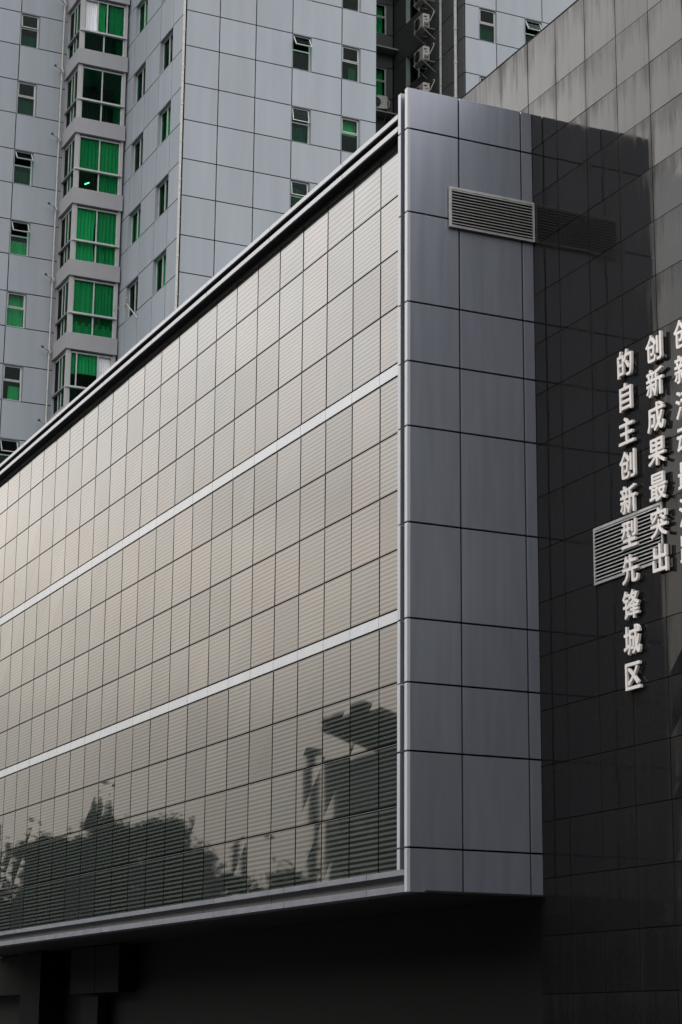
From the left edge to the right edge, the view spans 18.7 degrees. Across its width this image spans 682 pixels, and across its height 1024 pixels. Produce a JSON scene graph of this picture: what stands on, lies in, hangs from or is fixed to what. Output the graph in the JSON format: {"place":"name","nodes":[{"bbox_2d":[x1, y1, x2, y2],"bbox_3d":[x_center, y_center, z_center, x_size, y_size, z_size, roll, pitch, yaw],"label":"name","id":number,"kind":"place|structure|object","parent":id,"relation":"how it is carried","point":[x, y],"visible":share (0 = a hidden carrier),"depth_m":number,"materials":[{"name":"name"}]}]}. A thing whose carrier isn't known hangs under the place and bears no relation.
{"place":"outdoors","nodes":[
{"label":"outdoors","id":0,"kind":"place"},
{"bbox_2d":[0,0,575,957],"bbox_3d":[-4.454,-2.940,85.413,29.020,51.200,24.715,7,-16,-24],"label":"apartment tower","id":1,"kind":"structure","parent":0,"point":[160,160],"depth_m":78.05,"materials":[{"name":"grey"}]},
{"bbox_2d":[0,438,18,455],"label":"window","id":2,"kind":"structure","parent":1,"relation":"in","point":[1,439],"depth_m":77.07,"materials":[{"name":"black glass"}]},
{"bbox_2d":[1,363,22,401],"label":"window","id":3,"kind":"structure","parent":1,"relation":"in","point":[13,392],"depth_m":77.84,"materials":[{"name":"green glass"}]},
{"bbox_2d":[5,291,26,328],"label":"window","id":4,"kind":"structure","parent":1,"relation":"in","point":[15,305],"depth_m":78.61,"materials":[{"name":"green glass"}]},
{"bbox_2d":[9,219,29,256],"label":"window","id":5,"kind":"structure","parent":1,"relation":"in","point":[15,248],"depth_m":79.24,"materials":[{"name":"green glass"}]},
{"bbox_2d":[13,149,33,185],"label":"window","id":6,"kind":"structure","parent":1,"relation":"in","point":[22,178],"depth_m":79.97,"materials":[{"name":"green glass"}]},
{"bbox_2d":[16,80,36,116],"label":"window","id":7,"kind":"structure","parent":1,"relation":"in","point":[23,107],"depth_m":80.71,"materials":[{"name":"green glass"}]},
{"bbox_2d":[20,12,39,48],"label":"window","id":8,"kind":"structure","parent":1,"relation":"in","point":[26,41],"depth_m":81.40,"materials":[{"name":"green glass"}]},
{"bbox_2d":[49,349,114,420],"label":"bay window","id":9,"kind":"structure","parent":1,"relation":"in","point":[96,366],"depth_m":77.39,"materials":[{"name":"glass"}]},
{"bbox_2d":[51,275,117,362],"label":"bay window","id":10,"kind":"structure","parent":1,"relation":"in","point":[90,315],"depth_m":77.88,"materials":[{"name":"metal"}]},
{"bbox_2d":[55,203,120,290],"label":"bay window","id":11,"kind":"structure","parent":1,"relation":"in","point":[103,266],"depth_m":78.61,"materials":[{"name":"glass"}]},
{"bbox_2d":[58,133,122,224],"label":"bay window","id":12,"kind":"structure","parent":1,"relation":"in","point":[101,158],"depth_m":79.36,"materials":[{"name":"glass"}]},
{"bbox_2d":[61,63,125,150],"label":"bay window","id":13,"kind":"structure","parent":1,"relation":"in","point":[86,127],"depth_m":79.86,"materials":[{"name":"metal"}]},
{"bbox_2d":[64,0,128,90],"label":"bay window","id":14,"kind":"structure","parent":1,"relation":"in","point":[93,14],"depth_m":80.85,"materials":[{"name":"metal"}]},
{"bbox_2d":[67,0,129,22],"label":"bay window","id":15,"kind":"structure","parent":1,"relation":"in","point":[72,4],"depth_m":81.40,"materials":[{"name":"metal"}]},
{"bbox_2d":[113,297,137,317],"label":"tv antenna","id":16,"kind":"object","parent":1,"relation":"attached to","point":[125,304],"visible":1,"depth_m":76.50,"materials":[{"name":"metal"}]},
{"bbox_2d":[125,275,138,321],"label":"window","id":17,"kind":"structure","parent":1,"relation":"in","point":[134,282],"depth_m":77.60,"materials":[{"name":"grey glass"}]},
{"bbox_2d":[127,202,140,248],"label":"window","id":18,"kind":"structure","parent":1,"relation":"in","point":[137,210],"depth_m":78.36,"materials":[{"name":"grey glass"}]},
{"bbox_2d":[130,130,143,177],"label":"window","id":19,"kind":"structure","parent":1,"relation":"in","point":[139,139],"depth_m":79.05,"materials":[{"name":"grey metal"}]},
{"bbox_2d":[133,60,145,106],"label":"window","id":20,"kind":"structure","parent":1,"relation":"in","point":[136,76],"depth_m":79.79,"materials":[{"name":"grey metal"}]},
{"bbox_2d":[135,0,147,38],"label":"window","id":21,"kind":"structure","parent":1,"relation":"in","point":[139,7],"depth_m":80.53,"materials":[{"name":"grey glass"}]},
{"bbox_2d":[152,248,166,296],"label":"window","id":22,"kind":"structure","parent":1,"relation":"in","point":[162,255],"depth_m":74.95,"materials":[{"name":"grey glass"}]},
{"bbox_2d":[154,173,168,221],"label":"window","id":23,"kind":"structure","parent":1,"relation":"in","point":[163,182],"depth_m":75.71,"materials":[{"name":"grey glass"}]},
{"bbox_2d":[157,99,170,147],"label":"window","id":24,"kind":"structure","parent":1,"relation":"in","point":[165,109],"depth_m":76.41,"materials":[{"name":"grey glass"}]},
{"bbox_2d":[159,26,173,75],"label":"window","id":25,"kind":"structure","parent":1,"relation":"in","point":[169,35],"depth_m":77.12,"materials":[{"name":"grey glass"}]},
{"bbox_2d":[290,179,309,208],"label":"window","id":26,"kind":"structure","parent":1,"relation":"in","point":[295,195],"depth_m":75.37,"materials":[{"name":"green glass"}]},
{"bbox_2d":[291,106,310,144],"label":"window","id":27,"kind":"structure","parent":1,"relation":"in","point":[297,134],"depth_m":76.06,"materials":[{"name":"green glass"}]},
{"bbox_2d":[292,34,311,71],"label":"window","id":28,"kind":"structure","parent":1,"relation":"in","point":[309,45],"depth_m":76.73,"materials":[{"name":"black glass"}]},
{"bbox_2d":[341,45,359,82],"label":"window","id":29,"kind":"structure","parent":1,"relation":"in","point":[351,72],"depth_m":77.62,"materials":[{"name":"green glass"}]},
{"bbox_2d":[341,116,359,152],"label":"window","id":30,"kind":"structure","parent":1,"relation":"in","point":[348,129],"depth_m":76.97,"materials":[{"name":"green glass"}]},
{"bbox_2d":[342,0,360,11],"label":"window","id":31,"kind":"structure","parent":1,"relation":"in","point":[359,1],"depth_m":78.19,"materials":[{"name":"black glass"}]},
{"bbox_2d":[376,66,386,95],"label":"window","id":32,"kind":"structure","parent":1,"relation":"in","point":[379,81],"depth_m":85.58,"materials":[{"name":"green glass"}]},
{"bbox_2d":[376,2,386,34],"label":"window","id":33,"kind":"structure","parent":1,"relation":"in","point":[379,17],"depth_m":86.29,"materials":[{"name":"green glass"}]},
{"bbox_2d":[376,95,389,124],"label":"air conditioner","id":34,"kind":"object","parent":1,"relation":"attached to","point":[381,102],"visible":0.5,"depth_m":84.53,"materials":[{"name":"grey metal"}]},
{"bbox_2d":[406,39,425,87],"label":"window","id":35,"kind":"structure","parent":1,"relation":"in","point":[408,59],"depth_m":84.48,"materials":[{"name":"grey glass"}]},
{"bbox_2d":[406,0,425,23],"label":"window","id":36,"kind":"structure","parent":1,"relation":"in","point":[408,2],"depth_m":85.22,"materials":[{"name":"grey glass"}]},
{"bbox_2d":[413,43,434,78],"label":"air conditioner","id":37,"kind":"object","parent":1,"relation":"attached to","point":[421,56],"visible":1,"depth_m":81.99,"materials":[{"name":"grey metal"}]},
{"bbox_2d":[413,10,434,45],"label":"air conditioner","id":38,"kind":"object","parent":1,"relation":"attached to","point":[421,24],"visible":1,"depth_m":82.34,"materials":[{"name":"grey metal"}]},
{"bbox_2d":[413,0,434,13],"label":"air conditioner","id":39,"kind":"object","parent":1,"relation":"attached to","point":[419,3],"visible":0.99,"depth_m":82.88,"materials":[{"name":"grey metal"}]},
{"bbox_2d":[416,79,434,91],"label":"air conditioner","id":40,"kind":"object","parent":1,"relation":"attached to","point":[423,86],"visible":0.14,"depth_m":81.52,"materials":[{"name":"grey metal"}]},
{"bbox_2d":[479,7,496,43],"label":"window","id":41,"kind":"structure","parent":1,"relation":"in","point":[484,35],"depth_m":80.71,"materials":[{"name":"green glass"}]},
{"bbox_2d":[525,18,541,42],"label":"window","id":42,"kind":"structure","parent":1,"relation":"in","point":[539,23],"depth_m":81.48,"materials":[{"name":"white metal"}]},
{"bbox_2d":[239,0,681,1023],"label":"stone building","id":43,"kind":"structure","parent":0,"point":[593,88],"depth_m":32.03,"materials":[{"name":"stone"}]},
{"bbox_2d":[617,349,632,379],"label":"chinese character","id":44,"kind":"object","parent":43,"relation":"attached to","point":[624,358],"visible":1,"depth_m":31.86,"materials":[{"name":"metal"}]},
{"bbox_2d":[619,383,633,412],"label":"chinese character","id":45,"kind":"object","parent":43,"relation":"attached to","point":[629,393],"visible":1,"depth_m":31.70,"materials":[{"name":"metal"}]},
{"bbox_2d":[619,418,635,446],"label":"chinese character","id":46,"kind":"object","parent":43,"relation":"attached to","point":[626,425],"visible":1,"depth_m":31.57,"materials":[{"name":"metal"}]},
{"bbox_2d":[619,448,636,479],"bbox_3d":[4.397,-0.717,31.469,0.097,0.440,0.427,7,-16,-24],"label":"chinese character","id":47,"kind":"object","parent":43,"relation":"attached to","point":[630,459],"visible":1,"depth_m":31.40,"materials":[{"name":"metal"}]},
{"bbox_2d":[620,483,637,514],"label":"chinese character","id":48,"kind":"object","parent":43,"relation":"attached to","point":[626,493],"visible":1,"depth_m":31.30,"materials":[{"name":"metal"}]},
{"bbox_2d":[621,518,638,549],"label":"chinese character","id":49,"kind":"object","parent":43,"relation":"attached to","point":[629,529],"visible":1,"depth_m":31.16,"materials":[{"name":"metal"}]},
{"bbox_2d":[622,554,639,585],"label":"chinese character","id":50,"kind":"object","parent":43,"relation":"attached to","point":[630,559],"visible":1,"depth_m":31.06,"materials":[{"name":"metal"}]},
{"bbox_2d":[622,589,640,619],"bbox_3d":[4.379,1.383,30.932,0.097,0.442,0.454,7,-16,-24],"label":"chinese character","id":51,"kind":"object","parent":43,"relation":"attached to","point":[633,602],"visible":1,"depth_m":30.90,"materials":[{"name":"metal"}]},
{"bbox_2d":[624,624,641,654],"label":"chinese character","id":52,"kind":"object","parent":43,"relation":"attached to","point":[633,643],"visible":1,"depth_m":30.73,"materials":[{"name":"metal"}]},
{"bbox_2d":[625,660,642,690],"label":"chinese character","id":53,"kind":"object","parent":43,"relation":"attached to","point":[633,673],"visible":1,"depth_m":30.66,"materials":[{"name":"metal"}]},
{"bbox_2d":[645,330,663,363],"bbox_3d":[4.749,-2.471,31.165,0.097,0.440,0.427,7,-16,-24],"label":"chinese character","id":54,"kind":"object","parent":43,"relation":"attached to","point":[656,346],"visible":1,"depth_m":31.10,"materials":[{"name":"metal"}]},
{"bbox_2d":[646,366,664,398],"bbox_3d":[4.745,-1.946,31.030,0.097,0.442,0.441,7,-16,-24],"label":"chinese character","id":55,"kind":"object","parent":43,"relation":"attached to","point":[652,388],"visible":1,"depth_m":31.00,"materials":[{"name":"metal"}]},
{"bbox_2d":[648,401,665,433],"bbox_3d":[4.740,-1.421,30.896,0.097,0.446,0.444,7,-16,-24],"label":"chinese character","id":56,"kind":"object","parent":43,"relation":"attached to","point":[656,421],"visible":1,"depth_m":30.84,"materials":[{"name":"metal"}]},
{"bbox_2d":[648,435,666,466],"bbox_3d":[4.736,-0.896,30.761,0.097,0.420,0.447,7,-16,-24],"label":"chinese character","id":57,"kind":"object","parent":43,"relation":"attached to","point":[657,451],"visible":1,"depth_m":30.72,"materials":[{"name":"metal"}]},
{"bbox_2d":[649,470,667,501],"bbox_3d":[4.731,-0.371,30.627,0.097,0.428,0.441,7,-16,-24],"label":"chinese character","id":58,"kind":"object","parent":43,"relation":"attached to","point":[658,488],"visible":1,"depth_m":30.59,"materials":[{"name":"metal"}]},
{"bbox_2d":[650,508,668,539],"bbox_3d":[4.726,0.154,30.492,0.097,0.445,0.435,7,-16,-24],"label":"chinese character","id":59,"kind":"object","parent":43,"relation":"attached to","point":[661,522],"visible":1,"depth_m":30.47,"materials":[{"name":"metal"}]},
{"bbox_2d":[652,543,669,572],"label":"chinese character","id":60,"kind":"object","parent":43,"relation":"attached to","point":[660,556],"visible":1,"depth_m":30.32,"materials":[{"name":"metal"}]},
{"bbox_2d":[673,320,681,348],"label":"chinese character","id":61,"kind":"object","parent":43,"relation":"attached to","point":[677,333],"visible":1,"depth_m":30.56,"materials":[{"name":"metal"}]},
{"bbox_2d":[674,355,681,384],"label":"chinese character","id":62,"kind":"object","parent":43,"relation":"attached to","point":[678,369],"visible":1,"depth_m":30.44,"materials":[{"name":"metal"}]},
{"bbox_2d":[675,392,681,419],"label":"chinese character","id":63,"kind":"object","parent":43,"relation":"attached to","point":[679,394],"visible":1,"depth_m":30.31,"materials":[{"name":"metal"}]},
{"bbox_2d":[677,428,681,452],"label":"chinese character","id":64,"kind":"object","parent":43,"relation":"attached to","point":[679,438],"visible":1,"depth_m":30.19,"materials":[{"name":"metal"}]},
{"bbox_2d":[678,462,681,489],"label":"chinese character","id":65,"kind":"object","parent":43,"relation":"attached to","point":[680,477],"visible":1,"depth_m":30.07,"materials":[{"name":"metal"}]},
{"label":"pavement","id":66,"kind":"structure","parent":0,"visible":0},
{"bbox_2d":[0,87,544,1023],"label":"glazed building","id":67,"kind":"structure","parent":66,"relation":"on","point":[268,593],"depth_m":37.53,"materials":[{"name":"grey glass"}]},
{"bbox_2d":[81,997,107,1023],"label":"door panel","id":68,"kind":"structure","parent":67,"relation":"in","point":[93,1009],"depth_m":50.52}
]}

